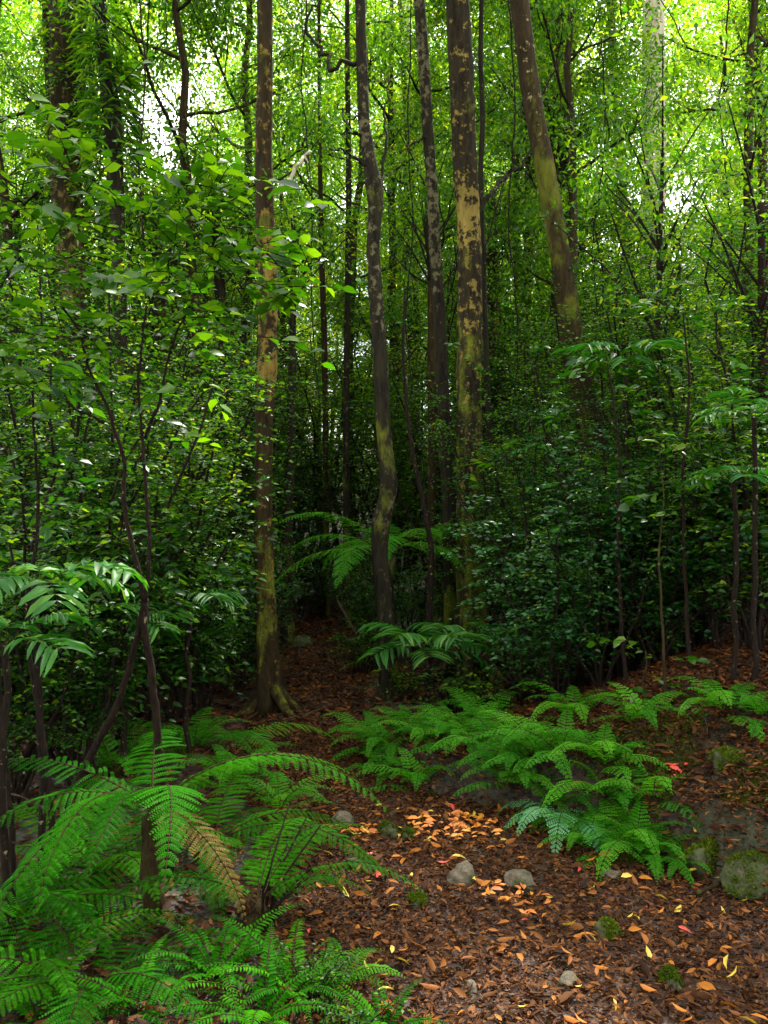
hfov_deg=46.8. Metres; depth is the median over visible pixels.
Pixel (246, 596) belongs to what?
shrub
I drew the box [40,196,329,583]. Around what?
shrub
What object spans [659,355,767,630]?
shrub
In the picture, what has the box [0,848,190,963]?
fern
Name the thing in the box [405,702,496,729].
fern
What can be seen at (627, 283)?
shrub
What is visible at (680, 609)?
shrub
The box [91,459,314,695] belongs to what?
shrub
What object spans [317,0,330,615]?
rainforest tree
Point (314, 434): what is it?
shrub
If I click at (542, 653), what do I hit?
shrub
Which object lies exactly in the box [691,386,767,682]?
palm
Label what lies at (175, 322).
understorey tree
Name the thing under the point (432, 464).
rainforest tree
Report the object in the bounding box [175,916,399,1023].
fern
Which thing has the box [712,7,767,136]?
understorey tree
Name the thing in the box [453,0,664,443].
understorey tree
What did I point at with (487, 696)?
shrub
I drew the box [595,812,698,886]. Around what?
fern
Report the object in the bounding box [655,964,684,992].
rock
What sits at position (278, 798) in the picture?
fern
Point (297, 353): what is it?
shrub
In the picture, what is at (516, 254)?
understorey tree
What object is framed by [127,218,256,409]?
understorey tree
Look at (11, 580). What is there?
palm
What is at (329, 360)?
understorey tree
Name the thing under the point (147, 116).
sky
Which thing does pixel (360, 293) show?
understorey tree
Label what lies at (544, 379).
shrub
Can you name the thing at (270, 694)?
rainforest tree
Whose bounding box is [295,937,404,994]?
fern
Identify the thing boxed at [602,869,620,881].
rock
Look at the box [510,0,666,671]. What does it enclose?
rainforest tree
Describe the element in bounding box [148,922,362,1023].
fern
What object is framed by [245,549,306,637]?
shrub
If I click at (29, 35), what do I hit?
understorey tree
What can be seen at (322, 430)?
shrub
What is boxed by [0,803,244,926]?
fern
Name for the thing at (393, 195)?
understorey tree
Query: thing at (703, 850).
rock
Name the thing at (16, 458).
shrub
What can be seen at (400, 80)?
distant forest
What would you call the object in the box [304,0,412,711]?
rainforest tree
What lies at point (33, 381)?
shrub
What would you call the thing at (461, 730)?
fern
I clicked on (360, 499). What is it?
shrub
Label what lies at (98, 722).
shrub
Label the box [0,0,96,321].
understorey tree
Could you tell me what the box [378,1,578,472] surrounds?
understorey tree
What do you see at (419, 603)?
shrub
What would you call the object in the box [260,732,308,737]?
fallen branch
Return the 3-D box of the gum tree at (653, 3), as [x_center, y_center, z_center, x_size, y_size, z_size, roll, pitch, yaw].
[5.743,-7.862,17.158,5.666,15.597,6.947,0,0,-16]
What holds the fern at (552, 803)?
on the ground
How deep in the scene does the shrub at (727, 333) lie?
6.76 m
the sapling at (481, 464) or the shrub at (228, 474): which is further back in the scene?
the shrub at (228, 474)
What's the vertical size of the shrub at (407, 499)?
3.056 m
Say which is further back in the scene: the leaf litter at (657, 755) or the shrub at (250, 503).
the shrub at (250, 503)
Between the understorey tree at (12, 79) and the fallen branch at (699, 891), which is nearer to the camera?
the fallen branch at (699, 891)
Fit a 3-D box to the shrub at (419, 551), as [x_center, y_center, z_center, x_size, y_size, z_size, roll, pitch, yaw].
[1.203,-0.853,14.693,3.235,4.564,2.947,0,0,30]
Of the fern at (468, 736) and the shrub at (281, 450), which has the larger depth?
the shrub at (281, 450)
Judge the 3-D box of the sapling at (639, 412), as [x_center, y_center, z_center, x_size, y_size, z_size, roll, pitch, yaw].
[1.509,0.118,5.532,1.069,2.506,1.129,0,0,0]
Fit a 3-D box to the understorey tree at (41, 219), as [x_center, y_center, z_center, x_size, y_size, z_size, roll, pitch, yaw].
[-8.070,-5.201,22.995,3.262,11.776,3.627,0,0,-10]
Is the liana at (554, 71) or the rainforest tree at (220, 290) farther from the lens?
the rainforest tree at (220, 290)
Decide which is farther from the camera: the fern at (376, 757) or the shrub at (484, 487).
the shrub at (484, 487)
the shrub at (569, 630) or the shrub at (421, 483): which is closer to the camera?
the shrub at (569, 630)
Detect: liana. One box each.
[138,0,146,446]
[301,0,320,415]
[405,0,429,523]
[482,52,563,338]
[508,0,517,486]
[591,38,606,351]
[718,0,732,330]
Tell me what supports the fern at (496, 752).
on the ground
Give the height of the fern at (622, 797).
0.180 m
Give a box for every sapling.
[0,48,360,881]
[0,366,170,874]
[0,645,15,935]
[357,280,460,689]
[427,421,635,705]
[528,344,747,682]
[586,636,655,689]
[593,431,721,707]
[606,261,760,670]
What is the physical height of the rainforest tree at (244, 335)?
6.051 m
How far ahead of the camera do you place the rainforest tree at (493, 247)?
12.40 m
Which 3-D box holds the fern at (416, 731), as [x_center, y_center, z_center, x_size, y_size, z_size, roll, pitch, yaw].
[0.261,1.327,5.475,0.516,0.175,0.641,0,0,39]
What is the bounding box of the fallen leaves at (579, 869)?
[307,803,698,932]
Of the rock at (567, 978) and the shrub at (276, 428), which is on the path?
the rock at (567, 978)
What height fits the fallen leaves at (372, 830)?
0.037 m
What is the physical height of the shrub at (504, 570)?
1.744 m
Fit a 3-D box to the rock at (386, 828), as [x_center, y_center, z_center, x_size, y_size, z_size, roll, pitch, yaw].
[0.024,1.578,4.357,0.113,0.141,0.095,0,0,16]
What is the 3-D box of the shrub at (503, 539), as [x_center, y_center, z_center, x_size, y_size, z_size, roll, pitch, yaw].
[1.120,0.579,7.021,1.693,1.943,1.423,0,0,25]
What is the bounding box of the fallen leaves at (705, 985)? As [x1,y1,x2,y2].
[280,789,767,1023]
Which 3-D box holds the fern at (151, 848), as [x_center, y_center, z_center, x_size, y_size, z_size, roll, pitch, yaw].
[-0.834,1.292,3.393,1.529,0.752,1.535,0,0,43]
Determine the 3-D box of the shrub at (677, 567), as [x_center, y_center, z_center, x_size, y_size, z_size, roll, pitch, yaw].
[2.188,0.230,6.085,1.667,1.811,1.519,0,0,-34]
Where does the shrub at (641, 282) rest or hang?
on the ground
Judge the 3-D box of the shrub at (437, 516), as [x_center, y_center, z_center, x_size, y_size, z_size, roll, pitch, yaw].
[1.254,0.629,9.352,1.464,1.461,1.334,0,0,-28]
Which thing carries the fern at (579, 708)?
on the ground
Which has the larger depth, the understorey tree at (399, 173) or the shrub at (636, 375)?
the understorey tree at (399, 173)
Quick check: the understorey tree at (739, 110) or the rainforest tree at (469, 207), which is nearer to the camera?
the rainforest tree at (469, 207)
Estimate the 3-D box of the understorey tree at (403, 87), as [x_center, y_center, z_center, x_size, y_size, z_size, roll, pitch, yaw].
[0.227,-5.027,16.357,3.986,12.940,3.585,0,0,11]
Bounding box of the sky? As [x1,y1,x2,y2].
[0,0,767,438]
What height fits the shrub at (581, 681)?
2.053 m
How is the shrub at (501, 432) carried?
on the ground
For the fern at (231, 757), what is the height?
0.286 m
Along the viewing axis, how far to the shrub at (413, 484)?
11.86 m
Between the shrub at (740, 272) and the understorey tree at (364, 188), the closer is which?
the shrub at (740, 272)
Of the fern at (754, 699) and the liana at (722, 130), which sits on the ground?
the fern at (754, 699)
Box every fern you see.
[0,729,395,935]
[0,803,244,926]
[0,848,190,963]
[0,889,307,1023]
[0,907,207,1021]
[0,938,157,1023]
[19,931,253,1023]
[35,721,196,786]
[76,767,388,920]
[77,802,433,935]
[85,720,340,773]
[105,903,314,1023]
[116,707,257,760]
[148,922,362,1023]
[165,742,300,795]
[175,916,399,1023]
[209,771,344,822]
[274,512,518,623]
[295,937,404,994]
[301,972,446,1023]
[318,712,414,764]
[326,709,414,760]
[331,719,431,760]
[338,744,418,784]
[347,746,456,795]
[360,704,452,745]
[366,708,486,750]
[373,709,457,753]
[389,702,508,756]
[396,716,458,748]
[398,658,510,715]
[403,696,518,738]
[404,715,507,765]
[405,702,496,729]
[421,720,506,751]
[426,717,543,771]
[434,686,521,720]
[442,752,557,798]
[454,737,556,784]
[455,726,593,775]
[465,709,648,775]
[474,709,601,786]
[478,735,552,772]
[493,765,593,824]
[496,799,612,857]
[509,800,612,834]
[510,681,621,727]
[537,721,673,790]
[537,800,651,849]
[537,810,650,871]
[540,759,648,812]
[546,809,621,858]
[562,781,662,811]
[571,478,767,646]
[576,764,701,828]
[577,798,695,883]
[583,682,692,729]
[587,803,671,862]
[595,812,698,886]
[598,825,686,864]
[645,844,712,880]
[664,676,766,743]
[695,687,767,738]
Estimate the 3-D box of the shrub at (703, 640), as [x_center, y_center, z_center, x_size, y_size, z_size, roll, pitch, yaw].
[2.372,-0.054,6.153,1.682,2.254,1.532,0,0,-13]
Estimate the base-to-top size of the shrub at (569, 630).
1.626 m
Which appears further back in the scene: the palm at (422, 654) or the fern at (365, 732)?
the palm at (422, 654)
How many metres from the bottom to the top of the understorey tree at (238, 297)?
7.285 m
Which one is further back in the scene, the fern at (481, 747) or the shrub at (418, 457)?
the shrub at (418, 457)
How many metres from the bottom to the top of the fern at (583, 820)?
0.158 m
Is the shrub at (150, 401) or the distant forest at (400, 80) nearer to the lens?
the shrub at (150, 401)
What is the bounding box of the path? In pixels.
[281,592,767,1023]
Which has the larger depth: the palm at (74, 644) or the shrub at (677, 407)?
the shrub at (677, 407)
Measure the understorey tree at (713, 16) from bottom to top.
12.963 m
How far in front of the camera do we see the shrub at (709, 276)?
18.64 m
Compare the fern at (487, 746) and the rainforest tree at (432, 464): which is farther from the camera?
the rainforest tree at (432, 464)
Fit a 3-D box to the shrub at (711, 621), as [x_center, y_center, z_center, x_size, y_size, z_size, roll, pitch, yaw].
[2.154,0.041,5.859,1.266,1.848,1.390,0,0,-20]
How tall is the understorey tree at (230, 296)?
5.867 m
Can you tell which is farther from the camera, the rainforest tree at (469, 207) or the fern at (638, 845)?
the rainforest tree at (469, 207)
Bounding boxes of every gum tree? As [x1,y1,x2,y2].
[400,0,420,545]
[589,0,691,353]
[639,0,666,333]
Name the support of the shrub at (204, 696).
on the ground
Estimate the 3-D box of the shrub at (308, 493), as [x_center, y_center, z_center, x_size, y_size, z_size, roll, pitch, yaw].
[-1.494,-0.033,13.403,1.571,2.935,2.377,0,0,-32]
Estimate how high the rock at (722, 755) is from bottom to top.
0.188 m
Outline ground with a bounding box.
[0,439,767,1023]
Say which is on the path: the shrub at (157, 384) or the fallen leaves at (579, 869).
the fallen leaves at (579, 869)
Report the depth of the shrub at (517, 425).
11.37 m
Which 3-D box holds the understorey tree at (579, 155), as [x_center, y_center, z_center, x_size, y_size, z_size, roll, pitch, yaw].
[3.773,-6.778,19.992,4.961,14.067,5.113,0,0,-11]
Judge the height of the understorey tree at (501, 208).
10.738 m
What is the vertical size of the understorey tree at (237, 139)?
11.178 m
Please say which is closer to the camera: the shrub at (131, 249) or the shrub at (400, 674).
the shrub at (400, 674)
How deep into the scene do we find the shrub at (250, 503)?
6.68 m
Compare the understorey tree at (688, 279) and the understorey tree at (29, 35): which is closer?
the understorey tree at (29, 35)
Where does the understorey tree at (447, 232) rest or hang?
on the ground
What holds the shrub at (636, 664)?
on the ground
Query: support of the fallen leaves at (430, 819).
on the path
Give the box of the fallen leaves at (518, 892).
[482,879,550,913]
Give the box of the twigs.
[186,646,767,1023]
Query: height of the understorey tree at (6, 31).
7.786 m
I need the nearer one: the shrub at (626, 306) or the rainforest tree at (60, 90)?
the rainforest tree at (60, 90)
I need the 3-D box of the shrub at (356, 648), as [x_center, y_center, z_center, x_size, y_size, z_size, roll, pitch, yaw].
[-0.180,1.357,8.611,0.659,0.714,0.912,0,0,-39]
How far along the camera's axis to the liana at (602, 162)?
8.59 m
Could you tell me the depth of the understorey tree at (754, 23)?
9.59 m
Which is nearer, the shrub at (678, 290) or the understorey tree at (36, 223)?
the shrub at (678, 290)
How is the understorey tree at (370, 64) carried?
on the ground
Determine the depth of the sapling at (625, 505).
4.89 m
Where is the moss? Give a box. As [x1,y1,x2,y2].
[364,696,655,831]
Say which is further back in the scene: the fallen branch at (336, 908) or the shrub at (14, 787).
the shrub at (14, 787)
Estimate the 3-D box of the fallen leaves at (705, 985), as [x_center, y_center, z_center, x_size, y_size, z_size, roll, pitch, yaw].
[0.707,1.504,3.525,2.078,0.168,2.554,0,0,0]
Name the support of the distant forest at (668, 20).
on the ground
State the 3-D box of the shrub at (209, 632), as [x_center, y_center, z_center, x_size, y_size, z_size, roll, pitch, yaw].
[-1.633,0.639,5.961,1.717,2.076,1.885,0,0,-28]
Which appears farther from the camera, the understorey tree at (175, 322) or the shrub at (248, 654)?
the understorey tree at (175, 322)
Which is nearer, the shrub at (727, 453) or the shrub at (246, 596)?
the shrub at (727, 453)
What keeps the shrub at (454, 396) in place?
on the ground
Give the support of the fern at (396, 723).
on the ground
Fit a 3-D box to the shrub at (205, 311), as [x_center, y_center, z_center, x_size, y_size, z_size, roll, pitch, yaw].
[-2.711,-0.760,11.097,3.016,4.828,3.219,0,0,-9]
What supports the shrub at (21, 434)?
on the ground
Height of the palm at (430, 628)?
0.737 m
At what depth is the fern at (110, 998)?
2.74 m
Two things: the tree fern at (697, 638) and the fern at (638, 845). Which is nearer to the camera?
the fern at (638, 845)
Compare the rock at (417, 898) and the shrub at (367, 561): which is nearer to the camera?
the rock at (417, 898)
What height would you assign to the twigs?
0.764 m
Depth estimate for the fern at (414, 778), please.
5.08 m
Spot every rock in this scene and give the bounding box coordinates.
[290,635,313,648]
[331,810,354,826]
[346,853,383,873]
[376,820,399,839]
[400,826,417,842]
[405,890,427,909]
[447,860,476,887]
[464,979,481,997]
[503,869,534,893]
[556,970,576,987]
[594,916,624,941]
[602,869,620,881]
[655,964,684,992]
[681,836,720,876]
[706,745,745,773]
[719,848,767,902]
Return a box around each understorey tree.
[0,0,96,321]
[0,0,140,427]
[0,0,193,460]
[0,0,254,454]
[0,0,288,346]
[0,14,129,318]
[0,26,164,397]
[0,44,40,344]
[0,69,42,113]
[0,109,103,321]
[0,183,47,284]
[14,80,127,327]
[37,0,358,549]
[85,180,254,451]
[90,194,180,329]
[109,0,357,594]
[112,199,256,485]
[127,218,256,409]
[128,185,257,410]
[130,190,255,395]
[148,166,256,374]
[167,154,395,489]
[175,194,299,472]
[176,113,311,420]
[192,40,358,524]
[194,43,343,355]
[217,60,361,419]
[251,0,508,576]
[253,0,385,529]
[276,240,421,562]
[279,0,534,581]
[291,1,448,346]
[294,0,486,574]
[296,319,353,502]
[299,194,370,491]
[313,184,441,457]
[322,4,560,618]
[335,52,454,551]
[338,0,475,495]
[361,202,530,450]
[365,0,671,510]
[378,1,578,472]
[382,70,518,419]
[399,0,634,450]
[402,153,523,382]
[406,74,522,394]
[412,0,627,545]
[435,0,667,509]
[444,0,706,602]
[447,0,640,355]
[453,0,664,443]
[471,0,675,420]
[477,141,533,352]
[576,0,767,307]
[628,0,767,397]
[633,0,767,323]
[638,0,767,318]
[666,0,767,278]
[671,32,765,281]
[673,254,700,319]
[682,0,766,279]
[686,0,767,205]
[687,4,767,314]
[695,243,742,342]
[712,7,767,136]
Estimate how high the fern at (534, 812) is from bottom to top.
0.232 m
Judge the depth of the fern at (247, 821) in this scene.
4.02 m
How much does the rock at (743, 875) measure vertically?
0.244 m
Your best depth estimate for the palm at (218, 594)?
5.38 m
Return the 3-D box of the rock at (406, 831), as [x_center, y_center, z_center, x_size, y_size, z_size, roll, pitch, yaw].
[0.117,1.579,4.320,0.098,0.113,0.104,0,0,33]
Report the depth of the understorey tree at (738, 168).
15.80 m
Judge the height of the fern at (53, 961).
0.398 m
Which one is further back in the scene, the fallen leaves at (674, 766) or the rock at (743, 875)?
the fallen leaves at (674, 766)
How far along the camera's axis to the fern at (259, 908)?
3.31 m
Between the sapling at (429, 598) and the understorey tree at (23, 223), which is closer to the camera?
the sapling at (429, 598)
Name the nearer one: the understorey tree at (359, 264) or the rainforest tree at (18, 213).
the rainforest tree at (18, 213)
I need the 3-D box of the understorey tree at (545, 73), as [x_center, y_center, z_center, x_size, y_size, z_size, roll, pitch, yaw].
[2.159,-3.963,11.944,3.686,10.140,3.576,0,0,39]
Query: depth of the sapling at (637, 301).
5.33 m
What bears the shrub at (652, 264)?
on the ground
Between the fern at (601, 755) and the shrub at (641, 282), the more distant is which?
the shrub at (641, 282)
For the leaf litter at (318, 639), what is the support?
on the ground
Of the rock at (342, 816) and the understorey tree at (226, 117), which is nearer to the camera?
the rock at (342, 816)
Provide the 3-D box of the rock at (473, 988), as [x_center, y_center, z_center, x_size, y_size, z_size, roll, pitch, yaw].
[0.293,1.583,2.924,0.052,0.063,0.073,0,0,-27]
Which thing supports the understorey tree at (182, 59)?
on the ground
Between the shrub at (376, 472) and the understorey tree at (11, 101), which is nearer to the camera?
the understorey tree at (11, 101)
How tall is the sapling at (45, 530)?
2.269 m
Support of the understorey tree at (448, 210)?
on the ground
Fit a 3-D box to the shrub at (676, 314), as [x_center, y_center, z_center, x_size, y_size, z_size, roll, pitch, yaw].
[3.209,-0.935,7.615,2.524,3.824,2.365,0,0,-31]
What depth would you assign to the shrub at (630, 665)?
6.42 m
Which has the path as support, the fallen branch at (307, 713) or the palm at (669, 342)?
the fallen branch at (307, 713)
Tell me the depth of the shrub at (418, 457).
11.43 m
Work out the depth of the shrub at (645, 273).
11.79 m
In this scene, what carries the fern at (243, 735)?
on the ground
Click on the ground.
(498, 797)
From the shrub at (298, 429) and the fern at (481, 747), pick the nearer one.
the fern at (481, 747)
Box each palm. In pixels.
[0,558,148,907]
[0,613,94,949]
[56,594,180,779]
[129,580,249,756]
[356,622,496,710]
[405,621,512,695]
[548,337,695,660]
[680,465,767,685]
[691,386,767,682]
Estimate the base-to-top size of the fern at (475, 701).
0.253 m
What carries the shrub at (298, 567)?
on the ground
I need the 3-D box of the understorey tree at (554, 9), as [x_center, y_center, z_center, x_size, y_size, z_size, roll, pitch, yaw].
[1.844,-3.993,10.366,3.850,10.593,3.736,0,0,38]
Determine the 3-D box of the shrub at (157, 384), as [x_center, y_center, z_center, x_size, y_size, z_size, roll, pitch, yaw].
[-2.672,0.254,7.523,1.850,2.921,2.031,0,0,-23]
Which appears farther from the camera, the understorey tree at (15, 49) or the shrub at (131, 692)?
the understorey tree at (15, 49)
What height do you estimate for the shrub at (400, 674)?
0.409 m
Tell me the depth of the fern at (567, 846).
4.22 m
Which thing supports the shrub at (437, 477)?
on the ground
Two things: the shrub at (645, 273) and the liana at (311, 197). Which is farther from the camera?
the shrub at (645, 273)
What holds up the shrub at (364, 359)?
on the ground
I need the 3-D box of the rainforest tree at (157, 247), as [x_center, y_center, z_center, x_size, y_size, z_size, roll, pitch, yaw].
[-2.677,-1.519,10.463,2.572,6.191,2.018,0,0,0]
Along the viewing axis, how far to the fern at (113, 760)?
5.19 m
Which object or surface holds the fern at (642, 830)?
on the ground
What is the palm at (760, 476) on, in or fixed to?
on the ground
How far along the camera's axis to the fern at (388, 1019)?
2.75 m
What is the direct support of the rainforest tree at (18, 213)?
on the ground
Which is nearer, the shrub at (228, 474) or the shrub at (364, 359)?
the shrub at (228, 474)
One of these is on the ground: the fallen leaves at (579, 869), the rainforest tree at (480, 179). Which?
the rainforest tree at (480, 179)
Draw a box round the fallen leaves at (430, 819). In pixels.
[406,810,502,842]
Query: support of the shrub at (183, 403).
on the ground
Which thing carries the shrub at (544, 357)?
on the ground
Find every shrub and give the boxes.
[0,234,242,701]
[0,238,153,548]
[0,239,294,741]
[0,246,129,665]
[0,273,193,739]
[0,309,250,766]
[0,316,168,479]
[0,337,284,792]
[0,346,323,728]
[0,353,129,642]
[0,365,188,688]
[0,403,34,630]
[0,441,230,775]
[0,446,191,787]
[0,472,224,754]
[0,575,144,814]
[1,246,249,717]
[1,559,190,797]
[3,333,105,459]
[4,211,201,478]
[13,444,292,734]
[24,256,216,447]
[29,312,256,699]
[36,273,285,553]
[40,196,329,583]
[57,490,258,722]
[84,251,328,672]
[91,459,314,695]
[133,352,283,526]
[135,475,290,719]
[156,555,271,727]
[171,381,280,590]
[182,567,254,713]
[183,578,310,697]
[184,413,329,658]
[195,548,313,676]
[205,367,321,560]
[206,351,297,575]
[213,556,314,658]
[214,318,332,420]
[216,608,291,688]
[231,395,340,600]
[238,294,414,579]
[245,348,372,556]
[245,418,336,593]
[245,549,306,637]
[250,341,371,581]
[253,496,358,619]
[255,281,416,583]
[261,935,365,1019]
[273,374,342,579]
[293,529,342,617]
[299,309,456,609]
[300,404,425,615]
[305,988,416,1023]
[306,518,406,623]
[307,254,542,619]
[317,554,393,645]
[319,339,449,476]
[321,617,396,675]
[323,324,545,586]
[329,518,440,644]
[334,422,454,509]
[337,572,419,669]
[338,346,513,559]
[364,429,455,575]
[364,660,454,696]
[374,453,513,529]
[392,311,603,680]
[393,568,441,657]
[394,367,610,628]
[410,216,598,465]
[412,283,640,595]
[412,335,617,603]
[414,451,597,650]
[418,571,499,643]
[421,360,600,603]
[421,503,534,628]
[440,503,610,701]
[440,669,545,717]
[442,468,611,691]
[444,241,623,573]
[444,471,679,699]
[456,481,654,691]
[458,425,713,687]
[473,430,725,675]
[482,258,693,658]
[482,346,612,511]
[489,267,656,502]
[491,382,754,677]
[494,620,585,704]
[499,377,715,688]
[502,184,707,440]
[503,296,541,420]
[509,329,604,427]
[511,430,767,663]
[518,428,737,688]
[519,349,743,552]
[525,296,767,619]
[528,445,697,670]
[534,207,704,452]
[542,269,693,388]
[544,199,767,595]
[545,243,703,453]
[554,190,757,456]
[554,192,767,616]
[559,176,767,591]
[577,420,767,663]
[583,265,738,458]
[596,157,767,449]
[597,383,767,648]
[597,451,767,653]
[607,179,767,608]
[612,256,740,362]
[613,346,756,520]
[615,572,723,661]
[619,344,767,647]
[628,223,755,394]
[632,372,767,631]
[639,424,767,651]
[651,231,767,442]
[654,292,767,647]
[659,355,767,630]
[674,241,745,376]
[674,242,757,343]
[700,245,767,359]
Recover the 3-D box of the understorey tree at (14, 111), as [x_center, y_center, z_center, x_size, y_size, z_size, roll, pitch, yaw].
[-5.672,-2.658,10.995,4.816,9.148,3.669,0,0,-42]
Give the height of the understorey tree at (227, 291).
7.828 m
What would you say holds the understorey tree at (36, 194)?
on the ground
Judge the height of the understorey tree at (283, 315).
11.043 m
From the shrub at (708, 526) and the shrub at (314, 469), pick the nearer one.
the shrub at (708, 526)
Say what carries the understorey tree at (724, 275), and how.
on the ground
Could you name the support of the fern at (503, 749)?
on the ground
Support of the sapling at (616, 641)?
on the ground
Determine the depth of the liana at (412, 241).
8.79 m
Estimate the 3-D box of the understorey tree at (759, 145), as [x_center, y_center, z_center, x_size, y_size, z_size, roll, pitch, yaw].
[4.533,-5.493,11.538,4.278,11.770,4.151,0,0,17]
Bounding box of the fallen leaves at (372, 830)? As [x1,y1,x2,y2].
[340,823,378,838]
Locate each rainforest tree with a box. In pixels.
[0,106,92,387]
[17,0,114,637]
[42,0,56,396]
[59,0,166,652]
[83,136,255,436]
[126,85,288,559]
[151,144,317,584]
[207,149,406,646]
[222,0,310,719]
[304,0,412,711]
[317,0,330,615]
[342,0,351,629]
[351,96,532,635]
[399,0,456,672]
[422,0,530,691]
[422,132,561,593]
[478,0,496,647]
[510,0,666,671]
[513,0,767,632]
[553,27,564,395]
[599,34,767,610]
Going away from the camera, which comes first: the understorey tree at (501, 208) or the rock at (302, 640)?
the rock at (302, 640)
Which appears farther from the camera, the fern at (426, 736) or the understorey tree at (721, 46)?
the understorey tree at (721, 46)
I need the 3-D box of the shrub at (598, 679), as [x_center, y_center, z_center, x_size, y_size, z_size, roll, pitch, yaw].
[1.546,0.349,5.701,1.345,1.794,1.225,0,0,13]
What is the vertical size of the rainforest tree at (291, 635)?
6.135 m
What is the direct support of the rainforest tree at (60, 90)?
on the ground
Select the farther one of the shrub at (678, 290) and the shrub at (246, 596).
the shrub at (678, 290)
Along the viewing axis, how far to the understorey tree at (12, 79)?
11.55 m
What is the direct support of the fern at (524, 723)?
on the ground
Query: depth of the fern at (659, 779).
4.22 m
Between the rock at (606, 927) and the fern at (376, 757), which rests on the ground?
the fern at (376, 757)
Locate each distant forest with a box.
[0,0,757,459]
[0,0,758,487]
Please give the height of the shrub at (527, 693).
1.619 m
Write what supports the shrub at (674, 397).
on the ground
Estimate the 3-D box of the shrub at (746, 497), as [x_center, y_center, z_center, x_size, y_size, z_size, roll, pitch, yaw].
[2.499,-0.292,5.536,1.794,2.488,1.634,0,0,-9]
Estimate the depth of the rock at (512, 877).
3.71 m
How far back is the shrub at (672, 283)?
14.57 m
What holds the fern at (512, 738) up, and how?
on the ground
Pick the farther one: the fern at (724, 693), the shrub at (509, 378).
the shrub at (509, 378)
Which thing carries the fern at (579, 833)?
on the ground
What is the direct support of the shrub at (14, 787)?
on the ground
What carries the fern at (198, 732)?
on the ground
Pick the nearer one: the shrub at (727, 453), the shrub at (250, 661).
the shrub at (727, 453)
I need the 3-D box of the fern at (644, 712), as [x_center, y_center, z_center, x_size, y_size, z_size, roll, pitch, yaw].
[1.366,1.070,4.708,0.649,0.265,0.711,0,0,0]
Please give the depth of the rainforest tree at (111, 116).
8.93 m
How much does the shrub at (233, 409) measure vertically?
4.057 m
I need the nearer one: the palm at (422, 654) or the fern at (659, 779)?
the fern at (659, 779)
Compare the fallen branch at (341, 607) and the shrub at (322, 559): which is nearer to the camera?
the fallen branch at (341, 607)
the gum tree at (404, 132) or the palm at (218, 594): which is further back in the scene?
the gum tree at (404, 132)
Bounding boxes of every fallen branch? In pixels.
[11,793,48,810]
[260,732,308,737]
[277,902,429,919]
[285,706,325,721]
[337,601,370,657]
[448,891,475,921]
[609,865,677,918]
[694,881,721,895]
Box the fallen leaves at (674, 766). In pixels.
[664,762,687,775]
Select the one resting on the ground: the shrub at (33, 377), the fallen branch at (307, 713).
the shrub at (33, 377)
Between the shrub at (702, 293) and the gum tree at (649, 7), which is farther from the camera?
the gum tree at (649, 7)
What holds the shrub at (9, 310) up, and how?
on the ground
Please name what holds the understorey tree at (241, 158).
on the ground
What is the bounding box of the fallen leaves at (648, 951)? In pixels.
[325,803,755,1023]
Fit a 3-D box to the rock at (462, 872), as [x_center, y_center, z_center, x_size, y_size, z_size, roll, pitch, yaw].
[0.330,1.550,3.755,0.147,0.130,0.118,0,0,-18]
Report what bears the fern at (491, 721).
on the ground
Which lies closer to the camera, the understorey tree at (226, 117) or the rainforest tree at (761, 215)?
the rainforest tree at (761, 215)
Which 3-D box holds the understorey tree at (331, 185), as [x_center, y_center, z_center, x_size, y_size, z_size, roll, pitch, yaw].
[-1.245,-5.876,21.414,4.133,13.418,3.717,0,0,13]
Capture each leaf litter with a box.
[244,596,405,734]
[584,679,767,834]
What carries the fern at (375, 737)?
on the ground
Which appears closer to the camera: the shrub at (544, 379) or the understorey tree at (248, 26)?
the shrub at (544, 379)
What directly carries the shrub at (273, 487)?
on the ground
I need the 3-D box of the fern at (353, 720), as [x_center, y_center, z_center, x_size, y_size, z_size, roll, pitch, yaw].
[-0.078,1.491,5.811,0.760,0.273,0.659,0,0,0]
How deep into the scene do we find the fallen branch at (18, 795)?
3.51 m
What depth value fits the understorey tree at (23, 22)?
16.23 m
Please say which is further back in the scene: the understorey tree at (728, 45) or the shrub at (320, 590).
the understorey tree at (728, 45)
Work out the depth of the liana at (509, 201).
8.36 m
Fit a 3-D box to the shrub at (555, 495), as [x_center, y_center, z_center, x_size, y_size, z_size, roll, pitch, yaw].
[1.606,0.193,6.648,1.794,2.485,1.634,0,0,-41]
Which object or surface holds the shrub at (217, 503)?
on the ground
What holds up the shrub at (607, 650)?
on the ground
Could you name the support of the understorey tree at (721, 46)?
on the ground
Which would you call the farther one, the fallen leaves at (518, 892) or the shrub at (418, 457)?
the shrub at (418, 457)
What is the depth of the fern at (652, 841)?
4.14 m

